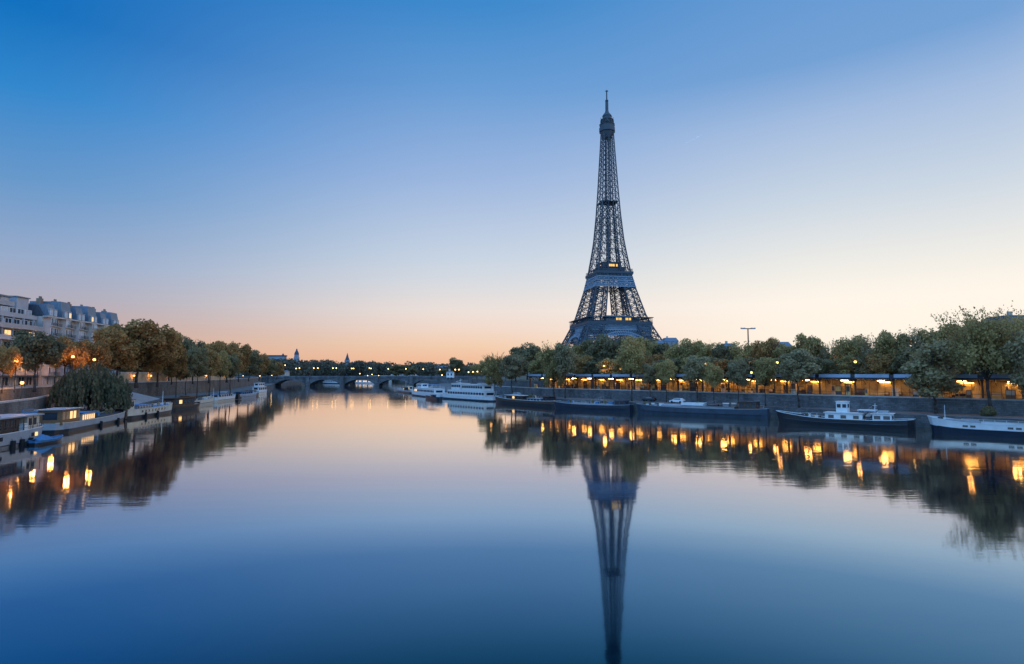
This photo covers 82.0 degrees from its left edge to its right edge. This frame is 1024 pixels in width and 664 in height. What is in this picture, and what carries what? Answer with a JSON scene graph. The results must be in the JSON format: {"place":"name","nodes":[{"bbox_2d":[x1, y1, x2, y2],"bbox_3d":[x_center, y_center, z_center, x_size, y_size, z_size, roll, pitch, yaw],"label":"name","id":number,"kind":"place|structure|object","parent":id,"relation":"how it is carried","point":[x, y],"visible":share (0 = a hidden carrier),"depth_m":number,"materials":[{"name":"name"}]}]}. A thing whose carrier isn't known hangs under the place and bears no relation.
{"place":"outdoors","nodes":[
{"label":"outdoors","id":0,"kind":"place"},
{"bbox_2d":[80,380,301,411],"bbox_3d":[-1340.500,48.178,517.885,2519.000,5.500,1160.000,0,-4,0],"label":"quay pavement","id":1,"kind":"structure","parent":0,"point":[233,390],"depth_m":271.35,"materials":[{"name":"grey concrete"}]},
{"bbox_2d":[0,395,52,413],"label":"retaining wall","id":2,"kind":"structure","parent":1,"relation":"on","point":[17,406],"depth_m":118.37,"materials":[{"name":"stone"}]},
{"bbox_2d":[46,362,132,410],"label":"willow tree","id":3,"kind":"object","parent":1,"relation":"on","point":[102,388],"visible":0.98,"depth_m":137.72,"materials":[{"name":"green plant"}]},
{"bbox_2d":[129,391,158,403],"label":"slipway","id":4,"kind":"structure","parent":1,"relation":"on","point":[140,398],"depth_m":188.74,"materials":[{"name":"stone"}]},
{"bbox_2d":[0,377,290,407],"bbox_3d":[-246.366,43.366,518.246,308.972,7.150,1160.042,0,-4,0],"label":"quay wall","id":5,"kind":"structure","parent":1,"relation":"on","point":[151,389],"depth_m":235.82,"materials":[{"name":"stone"}]},
{"bbox_2d":[458,380,543,387],"bbox_3d":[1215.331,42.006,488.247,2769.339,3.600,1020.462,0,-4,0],"label":"station ground","id":6,"kind":"structure","parent":0,"point":[464,381],"depth_m":375.00,"materials":[{"name":"concrete"}]},
{"bbox_2d":[526,374,1023,398],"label":"riverside station","id":7,"kind":"object","parent":6,"relation":"on","point":[1000,387],"visible":0.66,"depth_m":154.32,"materials":[{"name":"metal"}]},
{"bbox_2d":[471,376,543,386],"bbox_3d":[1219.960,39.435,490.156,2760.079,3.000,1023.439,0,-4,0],"label":"park ground","id":8,"kind":"structure","parent":0,"point":[521,381],"depth_m":272.36,"materials":[{"name":"green plant"}]},
{"bbox_2d":[0,344,22,393],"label":"tree","id":9,"kind":"object","parent":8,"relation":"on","point":[8,358],"visible":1,"depth_m":119.60,"materials":[{"name":"green plant"}]},
{"bbox_2d":[3,330,66,391],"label":"tree","id":10,"kind":"object","parent":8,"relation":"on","point":[35,350],"visible":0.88,"depth_m":131.74,"materials":[{"name":"green plant"}]},
{"bbox_2d":[93,324,144,377],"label":"tree","id":11,"kind":"object","parent":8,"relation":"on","point":[123,357],"visible":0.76,"depth_m":166.83,"materials":[{"name":"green plant"}]},
{"bbox_2d":[387,364,408,375],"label":"tree","id":12,"kind":"object","parent":8,"relation":"on","point":[396,369],"visible":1,"depth_m":593.85,"materials":[{"name":"green plant"}]},
{"bbox_2d":[448,357,464,375],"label":"tree","id":13,"kind":"object","parent":8,"relation":"on","point":[455,363],"visible":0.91,"depth_m":577.24,"materials":[{"name":"green plant"}]},
{"bbox_2d":[477,360,488,379],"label":"tree","id":14,"kind":"object","parent":8,"relation":"on","point":[482,367],"visible":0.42,"depth_m":314.70,"materials":[{"name":"green plant"}]},
{"bbox_2d":[504,354,528,380],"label":"tree","id":15,"kind":"object","parent":8,"relation":"on","point":[525,366],"visible":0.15,"depth_m":261.62,"materials":[{"name":"green plant"}]},
{"bbox_2d":[508,342,543,379],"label":"tree","id":16,"kind":"object","parent":8,"relation":"on","point":[529,353],"visible":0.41,"depth_m":313.52,"materials":[{"name":"green plant"}]},
{"bbox_2d":[527,359,544,380],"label":"tree","id":17,"kind":"object","parent":8,"relation":"on","point":[534,366],"visible":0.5,"depth_m":250.71,"materials":[{"name":"green plant"}]},
{"bbox_2d":[573,355,593,373],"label":"tree","id":18,"kind":"object","parent":8,"relation":"on","point":[580,363],"visible":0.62,"depth_m":234.46,"materials":[{"name":"green plant"}]},
{"bbox_2d":[582,360,605,374],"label":"tree","id":19,"kind":"object","parent":8,"relation":"on","point":[591,368],"visible":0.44,"depth_m":228.76,"materials":[{"name":"green plant"}]},
{"bbox_2d":[579,334,610,361],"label":"tree","id":20,"kind":"object","parent":8,"relation":"on","point":[591,348],"visible":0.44,"depth_m":250.31,"materials":[{"name":"green plant"}]},
{"bbox_2d":[596,358,624,374],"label":"tree","id":21,"kind":"object","parent":8,"relation":"on","point":[612,366],"visible":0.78,"depth_m":221.06,"materials":[{"name":"green plant"}]},
{"bbox_2d":[562,90,661,374],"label":"iron tower","id":22,"kind":"structure","parent":8,"relation":"on","point":[614,275],"depth_m":666.43,"materials":[{"name":"metal"}]},
{"bbox_2d":[597,337,628,360],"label":"tree","id":23,"kind":"object","parent":8,"relation":"on","point":[611,347],"visible":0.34,"depth_m":239.42,"materials":[{"name":"green plant"}]},
{"bbox_2d":[629,336,657,358],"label":"tree","id":24,"kind":"object","parent":8,"relation":"on","point":[650,346],"visible":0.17,"depth_m":227.90,"materials":[{"name":"green plant"}]},
{"bbox_2d":[641,353,664,373],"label":"tree","id":25,"kind":"object","parent":8,"relation":"on","point":[655,357],"visible":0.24,"depth_m":207.91,"materials":[{"name":"green plant"}]},
{"bbox_2d":[646,338,669,357],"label":"tree","id":26,"kind":"object","parent":8,"relation":"on","point":[660,348],"visible":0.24,"depth_m":226.98,"materials":[{"name":"green plant"}]},
{"bbox_2d":[655,358,682,374],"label":"tree","id":27,"kind":"object","parent":8,"relation":"on","point":[677,361],"visible":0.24,"depth_m":202.53,"materials":[{"name":"green plant"}]},
{"bbox_2d":[663,342,680,359],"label":"tree","id":28,"kind":"object","parent":8,"relation":"on","point":[671,351],"visible":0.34,"depth_m":219.34,"materials":[{"name":"green plant"}]},
{"bbox_2d":[676,338,697,373],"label":"tree","id":29,"kind":"object","parent":8,"relation":"on","point":[685,350],"visible":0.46,"depth_m":216.01,"materials":[{"name":"green plant"}]},
{"bbox_2d":[691,341,716,357],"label":"tree","id":30,"kind":"object","parent":8,"relation":"on","point":[701,349],"visible":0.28,"depth_m":207.87,"materials":[{"name":"green plant"}]},
{"bbox_2d":[711,342,734,374],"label":"tree","id":31,"kind":"object","parent":8,"relation":"on","point":[720,351],"visible":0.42,"depth_m":201.01,"materials":[{"name":"green plant"}]},
{"bbox_2d":[714,359,738,373],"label":"tree","id":32,"kind":"object","parent":8,"relation":"on","point":[722,364],"visible":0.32,"depth_m":186.87,"materials":[{"name":"green plant"}]},
{"bbox_2d":[728,340,754,360],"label":"tree","id":33,"kind":"object","parent":8,"relation":"on","point":[737,352],"visible":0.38,"depth_m":196.34,"materials":[{"name":"green plant"}]},
{"bbox_2d":[739,357,756,373],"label":"tree","id":34,"kind":"object","parent":8,"relation":"on","point":[752,368],"visible":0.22,"depth_m":181.37,"materials":[{"name":"green plant"}]},
{"bbox_2d":[751,337,779,362],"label":"tree","id":35,"kind":"object","parent":8,"relation":"on","point":[759,350],"visible":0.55,"depth_m":187.41,"materials":[{"name":"green plant"}]},
{"bbox_2d":[772,342,796,360],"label":"tree","id":36,"kind":"object","parent":8,"relation":"on","point":[780,349],"visible":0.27,"depth_m":184.27,"materials":[{"name":"green plant"}]},
{"bbox_2d":[790,333,831,359],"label":"tree","id":37,"kind":"object","parent":8,"relation":"on","point":[812,344],"visible":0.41,"depth_m":174.71,"materials":[{"name":"green plant"}]},
{"bbox_2d":[812,357,838,374],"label":"tree","id":38,"kind":"object","parent":8,"relation":"on","point":[826,365],"visible":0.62,"depth_m":164.91,"materials":[{"name":"green plant"}]},
{"bbox_2d":[817,338,840,364],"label":"tree","id":39,"kind":"object","parent":8,"relation":"on","point":[823,354],"visible":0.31,"depth_m":172.10,"materials":[{"name":"green plant"}]},
{"bbox_2d":[832,354,858,374],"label":"tree","id":40,"kind":"object","parent":8,"relation":"on","point":[843,365],"visible":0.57,"depth_m":162.17,"materials":[{"name":"green plant"}]},
{"bbox_2d":[830,334,867,366],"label":"tree","id":41,"kind":"object","parent":8,"relation":"on","point":[848,347],"visible":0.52,"depth_m":165.70,"materials":[{"name":"green plant"}]},
{"bbox_2d":[847,359,875,374],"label":"tree","id":42,"kind":"object","parent":8,"relation":"on","point":[862,367],"visible":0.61,"depth_m":158.17,"materials":[{"name":"green plant"}]},
{"bbox_2d":[851,333,895,360],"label":"tree","id":43,"kind":"object","parent":8,"relation":"on","point":[865,352],"visible":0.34,"depth_m":162.18,"materials":[{"name":"green plant"}]},
{"bbox_2d":[865,352,895,374],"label":"tree","id":44,"kind":"object","parent":8,"relation":"on","point":[877,364],"visible":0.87,"depth_m":154.95,"materials":[{"name":"green plant"}]},
{"bbox_2d":[871,329,910,374],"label":"tree","id":45,"kind":"object","parent":8,"relation":"on","point":[885,344],"visible":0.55,"depth_m":156.62,"materials":[{"name":"green plant"}]},
{"bbox_2d":[885,352,912,374],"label":"tree","id":46,"kind":"object","parent":8,"relation":"on","point":[896,365],"visible":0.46,"depth_m":152.53,"materials":[{"name":"green plant"}]},
{"bbox_2d":[892,324,933,358],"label":"tree","id":47,"kind":"object","parent":8,"relation":"on","point":[913,337],"visible":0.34,"depth_m":152.39,"materials":[{"name":"green plant"}]},
{"bbox_2d":[914,322,958,364],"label":"tree","id":48,"kind":"object","parent":8,"relation":"on","point":[929,337],"visible":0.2,"depth_m":147.18,"materials":[{"name":"green plant"}]},
{"bbox_2d":[944,320,977,366],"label":"tree","id":49,"kind":"object","parent":8,"relation":"on","point":[949,334],"visible":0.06,"depth_m":143.65,"materials":[{"name":"green plant"}]},
{"bbox_2d":[0,380,1023,663],"bbox_3d":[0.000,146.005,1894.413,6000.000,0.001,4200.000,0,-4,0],"label":"river water","id":50,"kind":"structure","parent":0,"point":[352,522],"depth_m":39.51,"materials":[{"name":"blue liquid"}]},
{"bbox_2d":[0,413,44,448],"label":"restaurant boat","id":51,"kind":"object","parent":50,"relation":"on","point":[18,430],"visible":0.89,"depth_m":90.69,"materials":[{"name":"grey paint"}]},
{"bbox_2d":[27,434,62,445],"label":"dinghy","id":52,"kind":"object","parent":50,"relation":"on","point":[42,439],"visible":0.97,"depth_m":92.71,"materials":[{"name":"blue paint"}]},
{"bbox_2d":[34,407,124,433],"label":"houseboat","id":53,"kind":"object","parent":50,"relation":"on","point":[56,420],"visible":0.96,"depth_m":113.74,"materials":[{"name":"white paint"}]},
{"bbox_2d":[114,399,172,419],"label":"barge","id":54,"kind":"object","parent":50,"relation":"on","point":[135,411],"visible":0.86,"depth_m":151.91,"materials":[{"name":"white paint"}]},
{"bbox_2d":[159,397,199,410],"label":"cabin boat","id":55,"kind":"object","parent":50,"relation":"on","point":[182,403],"visible":0.75,"depth_m":180.71,"materials":[{"name":"black paint"}]},
{"bbox_2d":[180,389,213,405],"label":"barge","id":56,"kind":"object","parent":50,"relation":"on","point":[207,400],"visible":0.48,"depth_m":209.55,"materials":[{"name":"beige paint"}]},
{"bbox_2d":[210,390,235,401],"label":"houseboat","id":57,"kind":"object","parent":50,"relation":"on","point":[223,397],"visible":0.79,"depth_m":236.26,"materials":[{"name":"beige paint"}]},
{"bbox_2d":[235,391,256,398],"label":"barge","id":58,"kind":"object","parent":50,"relation":"on","point":[244,394],"visible":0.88,"depth_m":262.82,"materials":[{"name":"grey paint"}]},
{"bbox_2d":[253,383,266,393],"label":"motor boat","id":59,"kind":"object","parent":50,"relation":"on","point":[261,388],"visible":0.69,"depth_m":328.64,"materials":[{"name":"white paint"}]},
{"bbox_2d":[235,376,484,385],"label":"stone bridge","id":60,"kind":"structure","parent":50,"relation":"in","point":[347,380],"depth_m":531.24,"materials":[{"name":"grey stone"}]},
{"bbox_2d":[412,384,444,396],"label":"river cruiser","id":61,"kind":"object","parent":50,"relation":"on","point":[422,390],"visible":0.9,"depth_m":282.43,"materials":[{"name":"white metal"}]},
{"bbox_2d":[441,383,495,401],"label":"river cruiser","id":62,"kind":"object","parent":50,"relation":"on","point":[485,392],"visible":0.97,"depth_m":245.44,"materials":[{"name":"white metal"}]},
{"bbox_2d":[495,394,557,406],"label":"barge","id":63,"kind":"object","parent":50,"relation":"on","point":[544,401],"visible":0.98,"depth_m":207.74,"materials":[{"name":"black paint"}]},
{"bbox_2d":[553,399,632,411],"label":"barge","id":64,"kind":"object","parent":50,"relation":"on","point":[621,405],"visible":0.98,"depth_m":178.27,"materials":[{"name":"blue paint"}]},
{"bbox_2d":[636,401,769,417],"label":"barge","id":65,"kind":"object","parent":50,"relation":"on","point":[749,409],"visible":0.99,"depth_m":154.79,"materials":[{"name":"grey metal"}]},
{"bbox_2d":[776,401,915,429],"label":"barge","id":66,"kind":"object","parent":50,"relation":"on","point":[842,415],"visible":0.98,"depth_m":123.47,"materials":[{"name":"black paint"}]},
{"bbox_2d":[927,405,1023,437],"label":"houseboat","id":67,"kind":"object","parent":50,"relation":"on","point":[944,425],"visible":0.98,"depth_m":106.14,"materials":[{"name":"blue paint"}]},
{"bbox_2d":[0,0,1023,366],"label":"sky","id":68,"kind":"structure","parent":0,"point":[399,182],"materials":[{"name":"blue"}]},
{"bbox_2d":[400,380,1023,427],"bbox_3d":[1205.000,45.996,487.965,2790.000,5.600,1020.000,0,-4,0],"label":"quay pavement","id":69,"kind":"structure","parent":0,"point":[921,419],"depth_m":137.97,"materials":[{"name":"grey concrete"}]},
{"bbox_2d":[166,348,188,396],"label":"tree","id":70,"kind":"object","parent":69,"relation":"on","point":[177,368],"visible":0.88,"depth_m":195.21,"materials":[{"name":"green plant"}]},
{"bbox_2d":[178,351,198,394],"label":"tree","id":71,"kind":"object","parent":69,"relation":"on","point":[192,362],"visible":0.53,"depth_m":203.01,"materials":[{"name":"green plant"}]},
{"bbox_2d":[188,344,209,398],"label":"tree","id":72,"kind":"object","parent":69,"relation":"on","point":[202,366],"visible":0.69,"depth_m":211.04,"materials":[{"name":"green plant"}]},
{"bbox_2d":[203,348,221,395],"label":"tree","id":73,"kind":"object","parent":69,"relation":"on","point":[214,359],"visible":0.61,"depth_m":220.84,"materials":[{"name":"green plant"}]},
{"bbox_2d":[210,350,231,396],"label":"tree","id":74,"kind":"object","parent":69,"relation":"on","point":[226,364],"visible":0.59,"depth_m":230.95,"materials":[{"name":"green plant"}]},
{"bbox_2d":[226,353,240,395],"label":"tree","id":75,"kind":"object","parent":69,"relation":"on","point":[235,361],"visible":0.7,"depth_m":242.94,"materials":[{"name":"green plant"}]},
{"bbox_2d":[483,352,505,395],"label":"tree","id":76,"kind":"object","parent":69,"relation":"on","point":[493,364],"visible":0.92,"depth_m":231.62,"materials":[{"name":"green plant"}]},
{"bbox_2d":[498,354,524,394],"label":"tree","id":77,"kind":"object","parent":69,"relation":"on","point":[514,369],"visible":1,"depth_m":223.66,"materials":[{"name":"green plant"}]},
{"bbox_2d":[535,340,569,395],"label":"tree","id":78,"kind":"object","parent":69,"relation":"on","point":[547,363],"visible":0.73,"depth_m":207.37,"materials":[{"name":"green plant"}]},
{"bbox_2d":[551,342,577,397],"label":"tree","id":79,"kind":"object","parent":69,"relation":"on","point":[564,359],"visible":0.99,"depth_m":203.25,"materials":[{"name":"green plant"}]},
{"bbox_2d":[615,335,645,400],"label":"tree","id":80,"kind":"object","parent":69,"relation":"on","point":[631,360],"visible":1,"depth_m":182.99,"materials":[{"name":"green plant"}]},
{"bbox_2d":[640,361,658,396],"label":"tree","id":81,"kind":"object","parent":69,"relation":"on","point":[649,377],"visible":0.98,"depth_m":181.01,"materials":[{"name":"green plant"}]},
{"bbox_2d":[654,359,677,401],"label":"tree","id":82,"kind":"object","parent":69,"relation":"on","point":[666,373],"visible":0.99,"depth_m":176.79,"materials":[{"name":"green plant"}]},
{"bbox_2d":[682,355,710,400],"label":"tree","id":83,"kind":"object","parent":69,"relation":"on","point":[693,368],"visible":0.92,"depth_m":168.57,"materials":[{"name":"green plant"}]},
{"bbox_2d":[701,362,724,400],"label":"tree","id":84,"kind":"object","parent":69,"relation":"on","point":[714,378],"visible":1,"depth_m":164.80,"materials":[{"name":"green plant"}]},
{"bbox_2d":[427,379,1023,415],"bbox_3d":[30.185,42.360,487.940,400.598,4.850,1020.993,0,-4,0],"label":"quay wall","id":85,"kind":"structure","parent":69,"relation":"on","point":[974,405],"depth_m":151.05,"materials":[{"name":"stone"}]},
{"bbox_2d":[725,358,749,403],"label":"tree","id":86,"kind":"object","parent":69,"relation":"on","point":[736,375],"visible":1,"depth_m":159.69,"materials":[{"name":"green plant"}]},
{"bbox_2d":[753,357,776,405],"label":"tree","id":87,"kind":"object","parent":69,"relation":"on","point":[765,369],"visible":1,"depth_m":154.00,"materials":[{"name":"green plant"}]},
{"bbox_2d":[775,348,820,407],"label":"tree","id":88,"kind":"object","parent":69,"relation":"on","point":[799,365],"visible":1,"depth_m":146.99,"materials":[{"name":"green plant"}]},
{"bbox_2d":[898,339,965,413],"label":"tree","id":89,"kind":"object","parent":69,"relation":"on","point":[929,378],"visible":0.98,"depth_m":124.41,"materials":[{"name":"green plant"}]},
{"bbox_2d":[930,300,1023,406],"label":"tree","id":90,"kind":"object","parent":69,"relation":"on","point":[971,350],"visible":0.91,"depth_m":117.69,"materials":[{"name":"green plant"}]},
{"bbox_2d":[980,406,996,416],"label":"shrub","id":91,"kind":"object","parent":69,"relation":"on","point":[988,411],"visible":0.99,"depth_m":116.82,"materials":[{"name":"green plant"}]},
{"bbox_2d":[996,329,1023,397],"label":"tree","id":92,"kind":"object","parent":69,"relation":"on","point":[1016,375],"visible":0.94,"depth_m":114.74,"materials":[{"name":"green plant"}]},
{"bbox_3d":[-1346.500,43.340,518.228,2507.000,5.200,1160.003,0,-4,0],"label":"avenue ground","id":93,"kind":"structure","parent":0,"visible":0},
{"bbox_2d":[0,294,43,387],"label":"apartment building","id":94,"kind":"structure","parent":93,"relation":"on","point":[16,315],"depth_m":158.57,"materials":[{"name":"stone"}]},
{"bbox_2d":[49,335,91,376],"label":"tree","id":95,"kind":"object","parent":93,"relation":"on","point":[76,350],"visible":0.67,"depth_m":149.26,"materials":[{"name":"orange plant"}]},
{"bbox_2d":[28,296,119,385],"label":"apartment building","id":96,"kind":"structure","parent":93,"relation":"on","point":[81,322],"depth_m":175.85,"materials":[{"name":"stone"}]},
{"bbox_2d":[82,338,113,373],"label":"tree","id":97,"kind":"object","parent":93,"relation":"on","point":[102,353],"visible":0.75,"depth_m":158.78,"materials":[{"name":"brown plant"}]},
{"bbox_2d":[91,318,176,387],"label":"tree","id":98,"kind":"object","parent":93,"relation":"on","point":[159,345],"visible":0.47,"depth_m":176.28,"materials":[{"name":"green plant"}]},
{"bbox_2d":[139,329,184,386],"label":"tree","id":99,"kind":"object","parent":93,"relation":"on","point":[157,367],"visible":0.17,"depth_m":191.11,"materials":[{"name":"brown plant"}]},
{"bbox_2d":[118,372,234,381],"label":"garden wall","id":100,"kind":"structure","parent":93,"relation":"on","point":[142,377],"depth_m":260.03,"materials":[{"name":"stone"}]},
{"bbox_2d":[199,339,224,382],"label":"tree","id":101,"kind":"object","parent":93,"relation":"on","point":[216,347],"visible":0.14,"depth_m":267.23,"materials":[{"name":"green plant"}]},
{"bbox_2d":[215,341,243,382],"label":"tree","id":102,"kind":"object","parent":93,"relation":"on","point":[229,349],"visible":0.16,"depth_m":290.29,"materials":[{"name":"green plant"}]},
{"bbox_2d":[229,341,252,381],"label":"tree","id":103,"kind":"object","parent":93,"relation":"on","point":[246,352],"visible":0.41,"depth_m":311.42,"materials":[{"name":"green plant"}]},
{"bbox_2d":[240,350,263,380],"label":"tree","id":104,"kind":"object","parent":93,"relation":"on","point":[255,359],"visible":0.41,"depth_m":333.44,"materials":[{"name":"green plant"}]},
{"bbox_2d":[254,353,270,380],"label":"tree","id":105,"kind":"object","parent":93,"relation":"on","point":[266,362],"visible":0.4,"depth_m":360.97,"materials":[{"name":"green plant"}]},
{"bbox_2d":[261,359,279,379],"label":"tree","id":106,"kind":"object","parent":93,"relation":"on","point":[272,368],"visible":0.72,"depth_m":397.87,"materials":[{"name":"green plant"}]},
{"bbox_2d":[241,358,504,376],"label":"woodland","id":107,"kind":"object","parent":93,"relation":"on","point":[326,367],"visible":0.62,"depth_m":1008.33,"materials":[{"name":"green plant"}]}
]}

